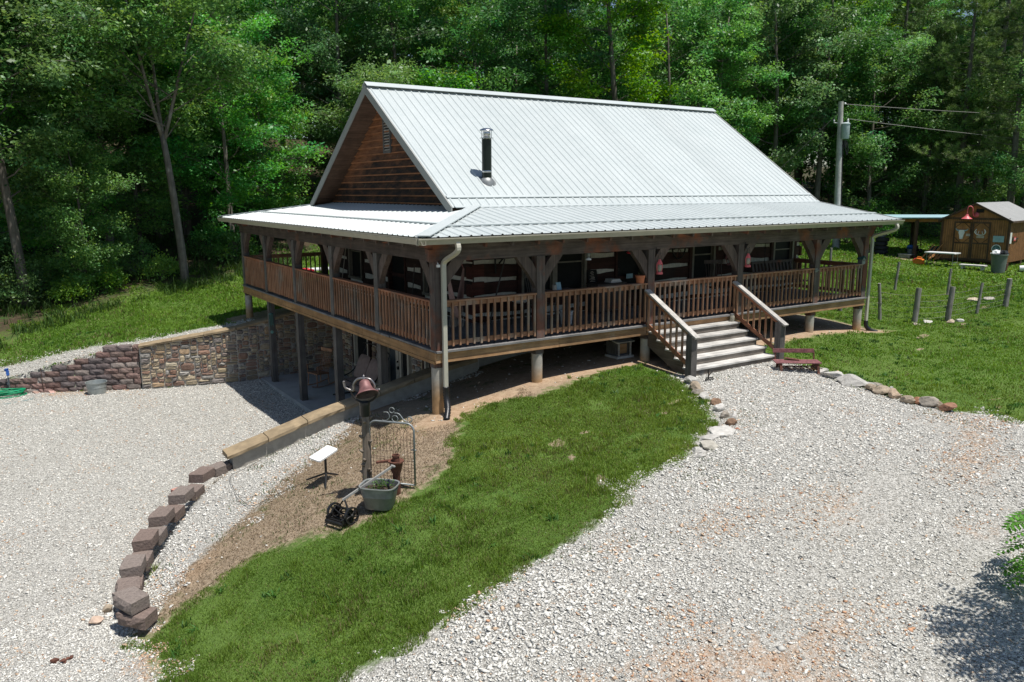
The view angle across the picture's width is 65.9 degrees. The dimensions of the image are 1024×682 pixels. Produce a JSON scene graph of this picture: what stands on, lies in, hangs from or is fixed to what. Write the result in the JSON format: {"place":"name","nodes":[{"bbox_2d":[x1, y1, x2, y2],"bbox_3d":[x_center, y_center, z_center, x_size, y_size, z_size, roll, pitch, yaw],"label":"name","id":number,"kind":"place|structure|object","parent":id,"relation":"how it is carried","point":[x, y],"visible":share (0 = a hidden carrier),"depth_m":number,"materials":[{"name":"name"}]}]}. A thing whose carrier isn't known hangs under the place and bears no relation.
{"place":"outdoors","nodes":[
{"label":"outdoors","id":0,"kind":"place"},
{"bbox_2d":[0,348,360,681],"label":"gravel yard","id":1,"kind":"structure","parent":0,"point":[202,547],"depth_m":15.37,"materials":[{"name":"grey gravel"}]},
{"bbox_2d":[0,344,141,392],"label":"stepped block wall","id":2,"kind":"structure","parent":1,"relation":"on","point":[110,367],"depth_m":23.59,"materials":[{"name":"brown stone"}]},
{"bbox_2d":[140,574,144,589],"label":"edging block","id":3,"kind":"structure","parent":1,"relation":"on","point":[142,584],"depth_m":11.52,"materials":[{"name":"brown stone"}]},
{"bbox_2d":[119,554,146,577],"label":"edging block","id":4,"kind":"structure","parent":3,"relation":"on","point":[132,565],"depth_m":11.61,"materials":[{"name":"brown stone"}]},
{"bbox_2d":[132,550,153,571],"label":"edging block","id":5,"kind":"structure","parent":1,"relation":"on","point":[149,557],"depth_m":12.23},
{"bbox_2d":[131,529,158,551],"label":"edging block","id":6,"kind":"structure","parent":5,"relation":"on","point":[145,539],"depth_m":12.38,"materials":[{"name":"brown stone"}]},
{"bbox_2d":[147,526,167,545],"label":"edging block","id":7,"kind":"structure","parent":1,"relation":"on","point":[163,533],"depth_m":13.00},
{"bbox_2d":[148,506,174,526],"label":"edging block","id":8,"kind":"structure","parent":7,"relation":"on","point":[161,516],"depth_m":13.19,"materials":[{"name":"brown stone"}]},
{"bbox_2d":[167,504,185,522],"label":"edging block","id":9,"kind":"structure","parent":1,"relation":"on","point":[180,512],"depth_m":13.76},
{"bbox_2d":[168,485,194,504],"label":"edging block","id":10,"kind":"structure","parent":9,"relation":"on","point":[180,494],"depth_m":13.99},
{"bbox_2d":[138,310,332,388],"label":"stone retaining wall","id":11,"kind":"structure","parent":1,"relation":"on","point":[239,352],"depth_m":24.52,"materials":[{"name":"beige stone"}]},
{"bbox_2d":[222,358,477,469],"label":"retaining wall","id":12,"kind":"structure","parent":1,"relation":"on","point":[262,445],"depth_m":16.48,"materials":[{"name":"concrete"}]},
{"bbox_2d":[333,342,389,394],"bbox_3d":[-4.254,0.890,22.243,1.101,1.518,1.700,-7,13,-33],"label":"glider seat","id":13,"kind":"object","parent":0,"point":[366,366],"visible":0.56,"depth_m":22.38,"materials":[{"name":"grey fabric"}]},
{"bbox_2d":[129,308,888,638],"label":"dirt ground","id":14,"kind":"structure","parent":0,"point":[511,376],"depth_m":15.11,"materials":[{"name":"brown soil"}]},
{"bbox_2d":[116,606,157,629],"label":"edging block","id":15,"kind":"structure","parent":14,"relation":"on","point":[146,619],"depth_m":10.45,"materials":[{"name":"brown stone"}]},
{"bbox_2d":[112,586,149,615],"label":"edging block","id":16,"kind":"structure","parent":15,"relation":"on","point":[132,600],"depth_m":10.54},
{"bbox_2d":[306,445,337,488],"bbox_3d":[-3.194,2.077,13.271,0.578,0.602,0.691,4,11,20],"label":"satellite dish","id":17,"kind":"object","parent":14,"relation":"on","point":[324,453],"visible":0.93,"depth_m":13.13,"materials":[{"name":"metal"}]},
{"bbox_2d":[325,464,394,526],"bbox_3d":[-2.262,2.252,11.758,1.051,0.859,0.510,-5,12,-24],"label":"reel mower","id":18,"kind":"object","parent":14,"relation":"on","point":[336,512],"visible":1,"depth_m":11.67,"materials":[{"name":"black metal"}]},
{"bbox_2d":[342,375,379,480],"bbox_3d":[-2.308,1.502,12.105,0.578,1.987,0.335,3,11,18],"label":"dinner bell","id":19,"kind":"object","parent":14,"relation":"on","point":[367,390],"visible":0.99,"depth_m":12.05,"materials":[{"name":"black metal"}]},
{"bbox_2d":[359,476,399,510],"bbox_3d":[-1.981,2.257,11.816,0.574,0.457,0.444,2,11,11],"label":"tub planter","id":20,"kind":"object","parent":14,"relation":"on","point":[379,494],"visible":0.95,"depth_m":11.69,"materials":[{"name":"metal"}]},
{"bbox_2d":[369,407,416,485],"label":"wire gate","id":21,"kind":"structure","parent":14,"relation":"on","point":[410,440],"depth_m":12.23,"materials":[{"name":"metal"}]},
{"bbox_2d":[217,81,904,419],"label":"log house","id":22,"kind":"structure","parent":14,"relation":"on","point":[438,187],"depth_m":19.87,"materials":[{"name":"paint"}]},
{"bbox_2d":[346,248,364,280],"bbox_3d":[-4.673,-2.684,23.644,0.145,1.690,1.220,-7,13,-33],"label":"window","id":23,"kind":"structure","parent":22,"relation":"in","point":[355,260],"depth_m":23.88,"materials":[{"name":"glass"}]},
{"bbox_2d":[352,334,372,365],"bbox_3d":[-4.535,-0.049,23.891,0.145,1.820,1.320,-7,13,-33],"label":"window","id":24,"kind":"structure","parent":22,"relation":"in","point":[358,347],"depth_m":24.25,"materials":[{"name":"glass"}]},
{"bbox_2d":[387,255,407,305],"bbox_3d":[-3.076,-2.040,21.327,0.130,2.060,1.100,-7,13,-33],"label":"door","id":25,"kind":"structure","parent":22,"relation":"in","point":[397,268],"depth_m":21.50,"materials":[{"name":"glass"}]},
{"bbox_2d":[388,347,411,381],"bbox_3d":[-3.298,0.577,22.078,0.160,2.120,1.970,-7,13,-33],"label":"patio door","id":26,"kind":"structure","parent":22,"relation":"in","point":[399,363],"depth_m":21.78,"materials":[{"name":"paint"}]},
{"bbox_2d":[516,253,590,293],"bbox_3d":[1.025,-1.907,19.279,2.200,1.620,0.145,-7,13,-33],"label":"window","id":27,"kind":"structure","parent":22,"relation":"in","point":[571,269],"depth_m":19.60,"materials":[{"name":"glass"}]},
{"bbox_2d":[586,281,626,311],"bbox_3d":[2.374,-1.134,19.928,0.930,0.690,0.470,-7,13,-33],"label":"porch cabinet","id":28,"kind":"object","parent":22,"relation":"on","point":[596,284],"visible":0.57,"depth_m":19.74,"materials":[{"name":"black"}]},
{"bbox_2d":[614,250,642,305],"bbox_3d":[3.031,-1.927,20.636,0.960,2.060,0.130,-7,13,-33],"label":"door","id":29,"kind":"structure","parent":22,"relation":"in","point":[625,264],"depth_m":20.69,"materials":[{"name":"glass"}]},
{"bbox_2d":[687,246,718,285],"bbox_3d":[5.336,-2.418,22.088,1.140,1.690,0.145,-7,13,-33],"label":"window","id":30,"kind":"structure","parent":22,"relation":"in","point":[697,255],"depth_m":22.18,"materials":[{"name":"glass"}]},
{"bbox_2d":[751,243,807,284],"bbox_3d":[7.653,-2.486,22.413,1.840,1.628,0.670,-7,13,-33],"label":"porch swing","id":31,"kind":"object","parent":22,"relation":"hanging from","point":[764,262],"visible":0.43,"depth_m":22.65,"materials":[{"name":"wood"}]},
{"bbox_2d":[769,241,796,277],"bbox_3d":[8.204,-2.781,23.952,1.180,1.690,0.145,-7,13,-33],"label":"window","id":32,"kind":"structure","parent":22,"relation":"in","point":[779,250],"depth_m":24.08,"materials":[{"name":"glass"}]},
{"bbox_2d":[605,337,634,358],"bbox_3d":[2.513,0.131,18.605,0.540,0.492,0.504,-7,13,-33],"label":"pet shelter","id":33,"kind":"object","parent":14,"relation":"on","point":[617,348],"visible":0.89,"depth_m":18.49,"materials":[{"name":"wood"}]},
{"bbox_2d":[0,137,1020,336],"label":"forest ground","id":34,"kind":"structure","parent":0,"point":[313,177],"depth_m":38.49,"materials":[{"name":"green plant"}]},
{"bbox_2d":[0,250,54,306],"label":"shrub","id":35,"kind":"object","parent":34,"relation":"on","point":[7,280],"visible":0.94,"depth_m":28.20,"materials":[{"name":"green plant"}]},
{"bbox_2d":[9,246,64,290],"bbox_3d":[-18.112,-2.797,30.473,2.357,1.720,2.346,5,12,26],"label":"shrub","id":36,"kind":"object","parent":34,"relation":"on","point":[37,256],"visible":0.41,"depth_m":30.26,"materials":[{"name":"green plant"}]},
{"bbox_2d":[0,2,97,248],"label":"broadleaf tree","id":37,"kind":"object","parent":34,"relation":"on","point":[3,224],"visible":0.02,"depth_m":32.26,"materials":[{"name":"green plant"}]},
{"bbox_2d":[0,0,120,307],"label":"broadleaf tree","id":38,"kind":"object","parent":34,"relation":"on","point":[34,137],"visible":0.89,"depth_m":27.59,"materials":[{"name":"green plant"}]},
{"bbox_2d":[0,0,130,258],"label":"broadleaf tree","id":39,"kind":"object","parent":34,"relation":"on","point":[9,41],"visible":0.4,"depth_m":30.05,"materials":[{"name":"green plant"}]},
{"bbox_2d":[0,16,134,259],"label":"broadleaf tree","id":40,"kind":"object","parent":34,"relation":"on","point":[23,113],"visible":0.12,"depth_m":32.13,"materials":[{"name":"green plant"}]},
{"bbox_2d":[45,273,100,307],"bbox_3d":[-16.260,-1.889,29.084,1.841,1.250,1.853,9,14,41],"label":"shrub","id":41,"kind":"object","parent":34,"relation":"on","point":[64,288],"visible":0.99,"depth_m":28.81,"materials":[{"name":"green plant"}]},
{"bbox_2d":[4,121,146,295],"bbox_3d":[-16.062,-4.747,29.175,4.302,6.694,4.192,-9,14,-40],"label":"broadleaf tree","id":42,"kind":"object","parent":34,"relation":"on","point":[84,251],"visible":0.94,"depth_m":29.07,"materials":[{"name":"green plant"}]},
{"bbox_2d":[78,260,129,293],"bbox_3d":[-15.796,-2.466,30.534,2.084,1.406,2.072,-9,14,-38],"label":"shrub","id":43,"kind":"object","parent":34,"relation":"on","point":[106,285],"visible":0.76,"depth_m":30.33,"materials":[{"name":"green plant"}]},
{"bbox_2d":[0,0,220,254],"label":"broadleaf tree","id":44,"kind":"object","parent":34,"relation":"on","point":[138,158],"visible":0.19,"depth_m":33.24,"materials":[{"name":"green plant"}]},
{"bbox_2d":[11,0,235,237],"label":"broadleaf tree","id":45,"kind":"object","parent":34,"relation":"on","point":[185,214],"visible":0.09,"depth_m":36.56,"materials":[{"name":"green plant"}]},
{"bbox_2d":[50,67,210,255],"bbox_3d":[-16.988,-8.023,34.861,6.265,8.985,6.096,7,13,33],"label":"broadleaf tree","id":46,"kind":"object","parent":34,"relation":"on","point":[160,198],"visible":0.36,"depth_m":34.48,"materials":[{"name":"green plant"}]},
{"bbox_2d":[102,224,163,273],"bbox_3d":[-15.815,-3.789,32.692,2.438,2.162,2.615,7,13,32],"label":"shrub","id":47,"kind":"object","parent":34,"relation":"on","point":[125,237],"visible":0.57,"depth_m":32.50,"materials":[{"name":"green plant"}]},
{"bbox_2d":[0,221,310,350],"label":"weeds","id":48,"kind":"object","parent":34,"relation":"on","point":[13,308],"visible":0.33,"depth_m":31.86,"materials":[{"name":"green plant"}]},
{"bbox_2d":[26,0,287,283],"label":"broadleaf tree","id":49,"kind":"object","parent":34,"relation":"on","point":[112,58],"visible":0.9,"depth_m":29.68,"materials":[{"name":"green plant"}]},
{"bbox_2d":[134,248,179,281],"bbox_3d":[-14.437,-3.108,32.430,2.084,1.406,2.072,-3,11,-15],"label":"shrub","id":50,"kind":"object","parent":34,"relation":"on","point":[158,262],"visible":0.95,"depth_m":32.22,"materials":[{"name":"green plant"}]},
{"bbox_2d":[49,0,285,234],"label":"broadleaf tree","id":51,"kind":"object","parent":34,"relation":"on","point":[188,227],"visible":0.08,"depth_m":36.66,"materials":[{"name":"green plant"}]},
{"bbox_2d":[185,217,235,257],"bbox_3d":[-13.728,-4.681,35.779,2.133,1.892,2.288,7,13,33],"label":"shrub","id":52,"kind":"object","parent":34,"relation":"on","point":[209,249],"visible":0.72,"depth_m":35.55,"materials":[{"name":"green plant"}]},
{"bbox_2d":[129,7,294,226],"bbox_3d":[-15.278,-11.241,39.564,7.460,11.926,7.651,4,11,19],"label":"broadleaf tree","id":53,"kind":"object","parent":34,"relation":"on","point":[211,192],"visible":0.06,"depth_m":39.13,"materials":[{"name":"green plant"}]},
{"bbox_2d":[120,8,329,248],"bbox_3d":[-12.933,-9.356,36.051,8.714,11.154,8.702,1,11,4],"label":"broadleaf tree","id":54,"kind":"object","parent":34,"relation":"on","point":[229,197],"visible":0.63,"depth_m":35.08,"materials":[{"name":"green plant"}]},
{"bbox_2d":[204,225,261,264],"bbox_3d":[-12.482,-4.305,35.191,2.346,1.720,2.357,0,11,3],"label":"shrub","id":55,"kind":"object","parent":34,"relation":"on","point":[230,251],"visible":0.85,"depth_m":34.98,"materials":[{"name":"green plant"}]},
{"bbox_2d":[171,0,324,212],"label":"broadleaf tree","id":56,"kind":"object","parent":34,"relation":"on","point":[250,3],"visible":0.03,"depth_m":43.59,"materials":[{"name":"green plant"}]},
{"bbox_2d":[207,65,325,210],"bbox_3d":[-12.169,-9.319,39.079,5.754,8.981,5.874,-3,11,-15],"label":"broadleaf tree","id":57,"kind":"object","parent":34,"relation":"on","point":[270,199],"visible":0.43,"depth_m":38.60,"materials":[{"name":"green plant"}]},
{"bbox_2d":[233,0,351,182],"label":"broadleaf tree","id":58,"kind":"object","parent":34,"relation":"on","point":[272,4],"visible":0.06,"depth_m":53.33,"materials":[{"name":"green plant"}]},
{"bbox_2d":[285,32,398,188],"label":"broadleaf tree","id":59,"kind":"object","parent":34,"relation":"on","point":[315,99],"visible":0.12,"depth_m":46.15,"materials":[{"name":"green plant"}]},
{"bbox_2d":[245,0,448,153],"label":"broadleaf tree","id":60,"kind":"object","parent":34,"relation":"on","point":[331,136],"visible":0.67,"depth_m":42.06,"materials":[{"name":"green plant"}]},
{"bbox_2d":[283,0,421,122],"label":"broadleaf tree","id":61,"kind":"object","parent":34,"relation":"on","point":[329,28],"visible":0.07,"depth_m":49.42,"materials":[{"name":"green plant"}]},
{"bbox_2d":[299,51,420,135],"bbox_3d":[-7.038,-10.130,41.325,6.454,9.856,6.558,7,13,32],"label":"broadleaf tree","id":62,"kind":"object","parent":34,"relation":"on","point":[392,76],"visible":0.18,"depth_m":39.82,"materials":[{"name":"green plant"}]},
{"bbox_2d":[303,0,458,132],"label":"broadleaf tree","id":63,"kind":"object","parent":34,"relation":"on","point":[328,21],"visible":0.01,"depth_m":48.17,"materials":[{"name":"green plant"}]},
{"bbox_2d":[302,0,483,98],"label":"broadleaf tree","id":64,"kind":"object","parent":34,"relation":"on","point":[357,25],"visible":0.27,"depth_m":44.41,"materials":[{"name":"green plant"}]},
{"bbox_2d":[365,0,478,87],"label":"broadleaf tree","id":65,"kind":"object","parent":34,"relation":"on","point":[450,10],"visible":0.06,"depth_m":51.95,"materials":[{"name":"green plant"}]},
{"bbox_2d":[407,60,483,89],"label":"broadleaf tree","id":66,"kind":"object","parent":34,"relation":"on","point":[456,84],"visible":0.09,"depth_m":41.02,"materials":[{"name":"green plant"}]},
{"bbox_2d":[383,0,577,96],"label":"broadleaf tree","id":67,"kind":"object","parent":34,"relation":"on","point":[475,23],"visible":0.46,"depth_m":43.62,"materials":[{"name":"green plant"}]},
{"bbox_2d":[435,0,568,93],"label":"broadleaf tree","id":68,"kind":"object","parent":34,"relation":"on","point":[468,63],"visible":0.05,"depth_m":53.12,"materials":[{"name":"green plant"}]},
{"bbox_2d":[0,0,1023,205],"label":"distant wood","id":69,"kind":"object","parent":34,"relation":"on","point":[1017,197],"visible":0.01,"depth_m":79.59,"materials":[{"name":"green plant"}]},
{"bbox_2d":[457,15,588,94],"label":"broadleaf tree","id":70,"kind":"object","parent":34,"relation":"on","point":[530,54],"visible":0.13,"depth_m":49.39,"materials":[{"name":"green plant"}]},
{"bbox_2d":[448,0,625,99],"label":"broadleaf tree","id":71,"kind":"object","parent":34,"relation":"on","point":[581,15],"visible":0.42,"depth_m":44.97,"materials":[{"name":"green plant"}]},
{"bbox_2d":[518,0,632,100],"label":"broadleaf tree","id":72,"kind":"object","parent":34,"relation":"on","point":[574,45],"visible":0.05,"depth_m":53.87,"materials":[{"name":"green plant"}]},
{"bbox_2d":[542,16,677,102],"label":"broadleaf tree","id":73,"kind":"object","parent":34,"relation":"on","point":[619,50],"visible":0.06,"depth_m":51.69,"materials":[{"name":"green plant"}]},
{"bbox_2d":[646,0,780,108],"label":"broadleaf tree","id":74,"kind":"object","parent":34,"relation":"on","point":[681,37],"visible":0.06,"depth_m":54.49,"materials":[{"name":"green plant"}]},
{"bbox_2d":[660,0,795,144],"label":"broadleaf tree","id":75,"kind":"object","parent":34,"relation":"on","point":[759,76],"visible":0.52,"depth_m":47.72,"materials":[{"name":"green plant"}]},
{"bbox_2d":[705,60,821,183],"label":"broadleaf tree","id":76,"kind":"object","parent":34,"relation":"on","point":[791,116],"visible":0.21,"depth_m":52.61,"materials":[{"name":"green plant"}]},
{"bbox_2d":[705,0,833,155],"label":"broadleaf tree","id":77,"kind":"object","parent":34,"relation":"on","point":[780,68],"visible":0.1,"depth_m":55.81,"materials":[{"name":"green plant"}]},
{"bbox_2d":[698,0,868,175],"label":"broadleaf tree","id":78,"kind":"object","parent":34,"relation":"on","point":[815,50],"visible":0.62,"depth_m":49.75,"materials":[{"name":"green plant"}]},
{"bbox_2d":[750,0,882,185],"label":"broadleaf tree","id":79,"kind":"object","parent":34,"relation":"on","point":[799,173],"visible":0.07,"depth_m":56.72,"materials":[{"name":"green plant"}]},
{"bbox_2d":[756,0,910,200],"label":"broadleaf tree","id":80,"kind":"object","parent":34,"relation":"on","point":[869,13],"visible":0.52,"depth_m":51.31,"materials":[{"name":"green plant"}]},
{"bbox_2d":[756,10,920,207],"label":"broadleaf tree","id":81,"kind":"object","parent":34,"relation":"on","point":[830,178],"visible":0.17,"depth_m":55.32,"materials":[{"name":"green plant"}]},
{"bbox_2d":[801,0,908,207],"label":"broadleaf tree","id":82,"kind":"object","parent":34,"relation":"on","point":[892,25],"visible":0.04,"depth_m":58.43,"materials":[{"name":"green plant"}]},
{"bbox_2d":[796,24,970,213],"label":"broadleaf tree","id":83,"kind":"object","parent":34,"relation":"on","point":[911,47],"visible":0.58,"depth_m":51.90,"materials":[{"name":"green plant"}]},
{"bbox_2d":[832,64,947,211],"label":"broadleaf tree","id":84,"kind":"object","parent":34,"relation":"on","point":[873,194],"visible":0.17,"depth_m":55.54,"materials":[{"name":"green plant"}]},
{"bbox_2d":[855,52,941,227],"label":"cedar tree","id":85,"kind":"object","parent":34,"relation":"on","point":[895,150],"visible":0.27,"depth_m":54.72,"materials":[{"name":"green plant"}]},
{"bbox_2d":[851,0,949,214],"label":"pine tree","id":86,"kind":"object","parent":34,"relation":"on","point":[906,19],"visible":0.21,"depth_m":56.82,"materials":[{"name":"green plant"}]},
{"bbox_2d":[864,27,1023,229],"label":"broadleaf tree","id":87,"kind":"object","parent":34,"relation":"on","point":[898,100],"visible":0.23,"depth_m":54.13,"materials":[{"name":"green plant"}]},
{"bbox_2d":[889,0,1023,214],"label":"broadleaf tree","id":88,"kind":"object","parent":34,"relation":"on","point":[946,9],"visible":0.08,"depth_m":55.38,"materials":[{"name":"green plant"}]},
{"bbox_2d":[0,316,1023,681],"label":"gravel drive","id":89,"kind":"structure","parent":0,"point":[980,573],"depth_m":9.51,"materials":[{"name":"grey gravel"}]},
{"bbox_2d":[772,348,822,374],"bbox_3d":[6.405,0.460,17.758,1.022,0.505,0.455,0,11,3],"label":"rusty bench","id":90,"kind":"object","parent":89,"relation":"on","point":[788,360],"visible":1,"depth_m":17.77,"materials":[{"name":"paint"}]},
{"bbox_2d":[993,509,1023,589],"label":"walnut sapling","id":91,"kind":"object","parent":89,"relation":"on","point":[1016,523],"visible":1,"depth_m":8.94,"materials":[{"name":"green plant"}]},
{"bbox_2d":[0,228,1023,681],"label":"lawn","id":92,"kind":"structure","parent":0,"point":[300,543],"depth_m":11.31,"materials":[{"name":"green plant"}]},
{"bbox_2d":[529,0,682,103],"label":"broadleaf tree","id":93,"kind":"object","parent":92,"relation":"on","point":[565,27],"visible":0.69,"depth_m":43.44,"materials":[{"name":"green plant"}]},
{"bbox_2d":[590,0,759,135],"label":"broadleaf tree","id":94,"kind":"object","parent":92,"relation":"on","point":[675,17],"visible":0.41,"depth_m":46.12,"materials":[{"name":"green plant"}]},
{"bbox_2d":[832,101,850,247],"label":"utility pole","id":95,"kind":"object","parent":92,"relation":"on","point":[843,130],"visible":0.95,"depth_m":44.63,"materials":[{"name":"paint"}]},
{"bbox_2d":[888,215,946,258],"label":"lean to","id":96,"kind":"object","parent":92,"relation":"on","point":[915,224],"visible":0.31,"depth_m":41.55,"materials":[{"name":"blue paint"}]},
{"bbox_2d":[876,13,975,234],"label":"cedar tree","id":97,"kind":"object","parent":92,"relation":"on","point":[938,36],"visible":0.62,"depth_m":51.99,"materials":[{"name":"green plant"}]},
{"bbox_2d":[919,198,956,237],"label":"shrub","id":98,"kind":"object","parent":92,"relation":"on","point":[931,229],"visible":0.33,"depth_m":52.34,"materials":[{"name":"green plant"}]},
{"bbox_2d":[895,0,1023,211],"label":"pine tree","id":99,"kind":"object","parent":92,"relation":"on","point":[988,42],"visible":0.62,"depth_m":49.62,"materials":[{"name":"green plant"}]},
{"bbox_2d":[910,63,1023,212],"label":"broadleaf tree","id":100,"kind":"object","parent":92,"relation":"on","point":[973,198],"visible":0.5,"depth_m":50.50,"materials":[{"name":"green plant"}]},
{"bbox_2d":[918,0,1023,201],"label":"pine tree","id":101,"kind":"object","parent":92,"relation":"on","point":[1003,45],"visible":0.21,"depth_m":51.42,"materials":[{"name":"green plant"}]},
{"bbox_2d":[938,201,1023,264],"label":"garden shed","id":102,"kind":"structure","parent":92,"relation":"on","point":[1004,219],"depth_m":39.10,"materials":[{"name":"brown wood"}]},
{"bbox_2d":[951,221,972,259],"bbox_3d":[22.472,-5.026,39.492,0.061,1.870,0.820,-10,15,-42],"label":"door","id":103,"kind":"structure","parent":102,"relation":"in","point":[962,246],"depth_m":39.50,"materials":[{"name":"brown wood"}]},
{"bbox_2d":[969,222,991,260],"bbox_3d":[23.044,-4.912,38.887,0.061,1.870,0.820,-10,15,-42],"label":"door","id":104,"kind":"structure","parent":102,"relation":"in","point":[979,247],"depth_m":38.88,"materials":[{"name":"brown wood"}]},
{"bbox_2d":[943,0,1023,203],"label":"pine tree","id":105,"kind":"object","parent":92,"relation":"on","point":[1015,129],"visible":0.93,"depth_m":46.80,"materials":[{"name":"green plant"}]},
{"bbox_2d":[964,55,1023,196],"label":"broadleaf tree","id":106,"kind":"object","parent":92,"relation":"on","point":[997,167],"visible":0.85,"depth_m":46.40,"materials":[{"name":"green plant"}]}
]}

